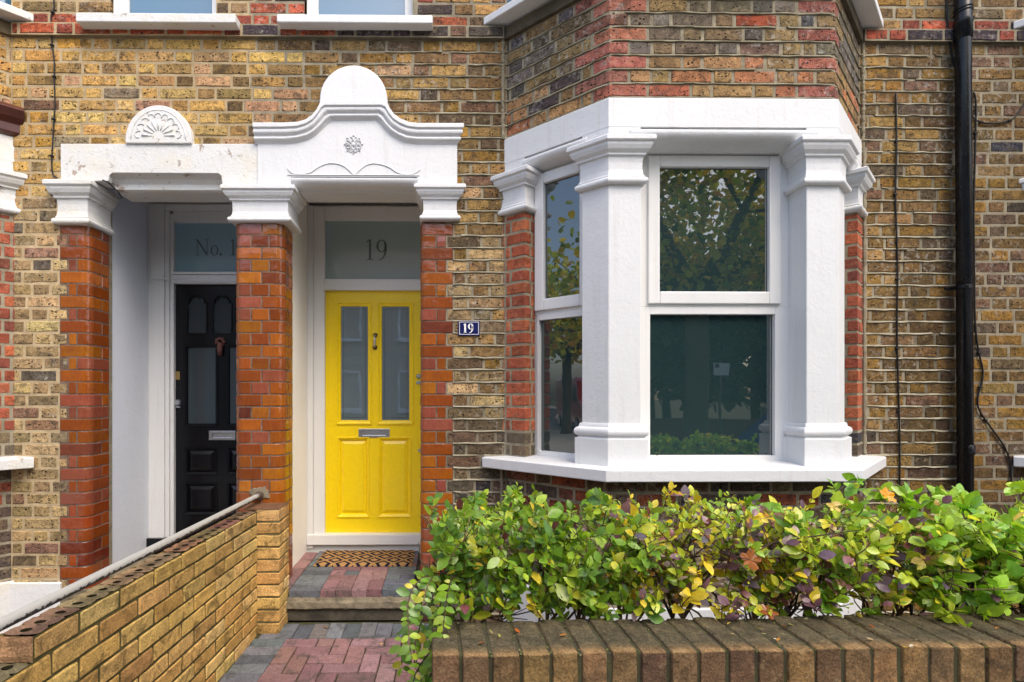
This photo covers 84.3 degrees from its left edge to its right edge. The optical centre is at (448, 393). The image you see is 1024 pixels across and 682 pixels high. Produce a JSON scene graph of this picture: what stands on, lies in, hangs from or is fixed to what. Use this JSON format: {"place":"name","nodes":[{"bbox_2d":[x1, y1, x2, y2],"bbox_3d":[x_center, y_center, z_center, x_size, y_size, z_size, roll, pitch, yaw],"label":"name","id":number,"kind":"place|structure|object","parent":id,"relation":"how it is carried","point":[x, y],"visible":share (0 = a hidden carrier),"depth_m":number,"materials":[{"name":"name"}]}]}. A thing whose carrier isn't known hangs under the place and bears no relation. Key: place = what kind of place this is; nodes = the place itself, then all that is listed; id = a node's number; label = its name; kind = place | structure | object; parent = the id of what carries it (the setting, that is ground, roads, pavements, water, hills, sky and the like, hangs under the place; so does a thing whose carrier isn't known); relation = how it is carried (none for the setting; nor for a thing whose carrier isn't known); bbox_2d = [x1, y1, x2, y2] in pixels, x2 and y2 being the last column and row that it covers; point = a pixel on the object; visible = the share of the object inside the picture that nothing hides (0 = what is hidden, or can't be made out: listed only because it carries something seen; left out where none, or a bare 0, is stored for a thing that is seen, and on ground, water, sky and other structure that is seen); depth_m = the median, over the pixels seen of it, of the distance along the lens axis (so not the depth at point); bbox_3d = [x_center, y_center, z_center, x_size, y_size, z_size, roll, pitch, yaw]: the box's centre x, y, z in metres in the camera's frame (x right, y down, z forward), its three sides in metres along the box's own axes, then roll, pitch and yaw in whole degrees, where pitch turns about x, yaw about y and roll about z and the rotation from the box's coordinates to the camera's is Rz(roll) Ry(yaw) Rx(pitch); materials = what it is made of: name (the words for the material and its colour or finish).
{"place":"outdoors","nodes":[
{"label":"outdoors","id":0,"kind":"place"},
{"bbox_2d":[0,620,410,635],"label":"front garden ground","id":1,"kind":"structure","parent":0,"point":[343,621],"depth_m":3.77,"materials":[{"name":"brick"}]},
{"bbox_2d":[60,554,156,603],"bbox_3d":[-1.972,1.385,4.097,1.352,0.237,0.960,0,0,-1],"label":"porch step","id":2,"kind":"object","parent":1,"relation":"on","point":[112,575],"visible":0.07,"depth_m":3.95,"materials":[{"name":"concrete"}]},
{"bbox_2d":[0,0,266,633],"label":"terraced house","id":3,"kind":"structure","parent":1,"relation":"on","point":[118,382],"depth_m":3.63,"materials":[{"name":"brick"}]},
{"bbox_2d":[0,0,10,4],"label":"upper window","id":4,"kind":"structure","parent":3,"relation":"in","point":[5,1],"depth_m":3.71,"materials":[{"name":"blue glass"}]},
{"bbox_2d":[49,0,57,177],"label":"cable","id":5,"kind":"object","parent":3,"relation":"attached to","point":[54,77],"visible":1,"depth_m":3.62,"materials":[{"name":"brown plastic"}]},
{"bbox_2d":[102,179,121,198],"bbox_3d":[-2.174,-1.322,3.642,0.035,0.060,0.192,0,0,-1],"label":"wire","id":6,"kind":"object","parent":3,"relation":"attached to","point":[113,187],"visible":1,"depth_m":3.64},
{"bbox_2d":[111,0,215,13],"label":"window","id":7,"kind":"structure","parent":3,"relation":"in","point":[120,6],"depth_m":3.73,"materials":[{"name":"blue glass"}]},
{"bbox_2d":[174,284,236,534],"bbox_3d":[-1.825,0.132,4.518,0.796,2.017,0.092,0,0,-1],"label":"front door","id":8,"kind":"structure","parent":3,"relation":"in","point":[205,402],"depth_m":4.52,"materials":[{"name":"black paint"}]},
{"bbox_2d":[0,502,288,681],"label":"garden wall","id":9,"kind":"structure","parent":1,"relation":"on","point":[208,604],"depth_m":2.47,"materials":[{"name":"brick"}]},
{"bbox_2d":[0,486,269,631],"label":"handrail","id":10,"kind":"object","parent":9,"relation":"on","point":[37,606],"visible":1,"depth_m":2.01,"materials":[{"name":"grey metal"}]},
{"bbox_2d":[389,482,667,681],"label":"hedge shrub","id":11,"kind":"object","parent":1,"relation":"on","point":[461,537],"visible":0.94,"depth_m":1.72,"materials":[{"name":"green plant"}]},
{"bbox_2d":[236,0,986,622],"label":"terraced house","id":12,"kind":"structure","parent":1,"relation":"on","point":[648,246],"depth_m":3.60,"materials":[{"name":"brick"}]},
{"bbox_2d":[305,0,412,14],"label":"window","id":13,"kind":"structure","parent":12,"relation":"in","point":[317,7],"depth_m":3.74,"materials":[{"name":"blue glass"}]},
{"bbox_2d":[326,291,420,532],"bbox_3d":[-0.605,0.152,4.528,0.788,1.964,0.100,0,0,-1],"label":"front door","id":14,"kind":"structure","parent":12,"relation":"in","point":[373,359],"depth_m":4.54,"materials":[{"name":"yellow paint"}]},
{"bbox_2d":[286,551,465,620],"bbox_3d":[-0.572,1.352,4.084,1.350,0.202,1.019,0,0,-1],"label":"porch step","id":15,"kind":"object","parent":12,"relation":"attached to","point":[343,593],"visible":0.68,"depth_m":3.60,"materials":[{"name":"concrete"}]},
{"bbox_2d":[313,550,414,566],"bbox_3d":[-0.626,1.245,4.266,0.719,0.020,0.389,0,0,-1],"label":"doormat","id":16,"kind":"object","parent":15,"relation":"on","point":[366,558],"visible":1,"depth_m":4.21,"materials":[{"name":"brown fabric"}]},
{"bbox_2d":[458,321,479,335],"bbox_3d":[0.130,-0.424,3.654,0.140,0.097,0.015,0,0,-1],"label":"number plate","id":17,"kind":"object","parent":12,"relation":"attached to","point":[468,328],"visible":1,"depth_m":3.65,"materials":[{"name":"blue ceramic"}]},
{"bbox_2d":[534,161,581,458],"bbox_3d":[0.711,-0.508,3.487,0.520,1.815,0.068,0,0,44],"label":"window","id":18,"kind":"structure","parent":12,"relation":"in","point":[558,215],"depth_m":3.51,"materials":[{"name":"grey glass"}]},
{"bbox_2d":[641,155,787,460],"bbox_3d":[1.538,-0.508,3.330,1.056,1.815,0.068,0,0,-1],"label":"window","id":19,"kind":"structure","parent":12,"relation":"in","point":[714,229],"depth_m":3.32,"materials":[{"name":"glass"}]},
{"bbox_2d":[893,93,901,502],"bbox_3d":[2.935,-0.622,3.682,0.046,2.693,0.017,0,0,-1],"label":"cable","id":20,"kind":"object","parent":12,"relation":"attached to","point":[896,141],"visible":0.98,"depth_m":3.68,"materials":[{"name":"black rubber"}]},
{"bbox_2d":[946,0,953,67],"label":"cable","id":21,"kind":"object","parent":12,"relation":"attached to","point":[950,46],"visible":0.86,"depth_m":3.68,"materials":[{"name":"black rubber"}]},
{"bbox_2d":[944,0,975,605],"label":"drainpipe","id":22,"kind":"object","parent":12,"relation":"attached to","point":[963,18],"visible":0.95,"depth_m":3.60,"materials":[{"name":"black metal"}]},
{"bbox_2d":[581,481,858,621],"bbox_3d":[0.904,0.922,1.991,0.877,1.184,0.753,0,0,-1],"label":"hedge shrub","id":23,"kind":"object","parent":1,"relation":"on","point":[719,536],"visible":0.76,"depth_m":1.75,"materials":[{"name":"green plant"}]},
{"bbox_2d":[740,549,761,569],"bbox_3d":[0.896,0.493,1.673,0.066,0.061,0.022,0,0,-9],"label":"maple leaf","id":24,"kind":"object","parent":23,"relation":"hanging from","point":[751,556],"visible":0.98,"depth_m":1.67,"materials":[{"name":"orange plant"}]},
{"bbox_2d":[432,613,1023,681],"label":"front wall","id":25,"kind":"structure","parent":1,"relation":"on","point":[826,648],"depth_m":1.52,"materials":[{"name":"brick"}]},
{"bbox_2d":[760,604,778,618],"bbox_3d":[0.960,0.656,1.687,0.057,0.032,0.039,0,0,-1],"label":"maple leaf","id":26,"kind":"object","parent":25,"relation":"on","point":[764,611],"visible":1,"depth_m":1.69,"materials":[{"name":"orange plant"}]},
{"bbox_2d":[712,478,977,626],"bbox_3d":[1.371,0.927,1.946,0.739,1.175,0.687,0,0,-1],"label":"hedge shrub","id":27,"kind":"object","parent":1,"relation":"on","point":[844,559],"visible":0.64,"depth_m":1.73,"materials":[{"name":"green plant"}]},
{"bbox_2d":[880,487,896,501],"bbox_3d":[1.448,0.334,1.854,0.052,0.048,0.034,0,0,-21],"label":"maple leaf","id":28,"kind":"object","parent":27,"relation":"on","point":[885,493],"visible":1,"depth_m":1.86,"materials":[{"name":"plant"}]},
{"bbox_2d":[820,472,1023,626],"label":"hedge shrub","id":29,"kind":"object","parent":1,"relation":"on","point":[990,540],"visible":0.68,"depth_m":1.78,"materials":[{"name":"green plant"}]},
{"bbox_2d":[951,0,1023,613],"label":"terraced house","id":30,"kind":"structure","parent":1,"relation":"on","point":[998,55],"depth_m":3.70,"materials":[{"name":"brick"}]},
{"bbox_2d":[972,92,1011,481],"bbox_3d":[3.565,-0.669,3.689,0.262,2.623,0.017,0,0,-1],"label":"cable","id":31,"kind":"object","parent":30,"relation":"attached to","point":[975,133],"visible":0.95,"depth_m":3.69,"materials":[{"name":"black rubber"}]},
{"bbox_2d":[972,104,1023,123],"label":"cable","id":32,"kind":"object","parent":30,"relation":"attached to","point":[1008,120],"visible":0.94,"depth_m":3.69,"materials":[{"name":"black rubber"}]},
{"bbox_2d":[218,621,488,681],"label":"paved path","id":33,"kind":"structure","parent":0,"point":[300,623],"depth_m":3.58,"materials":[{"name":"brick"}]}
]}

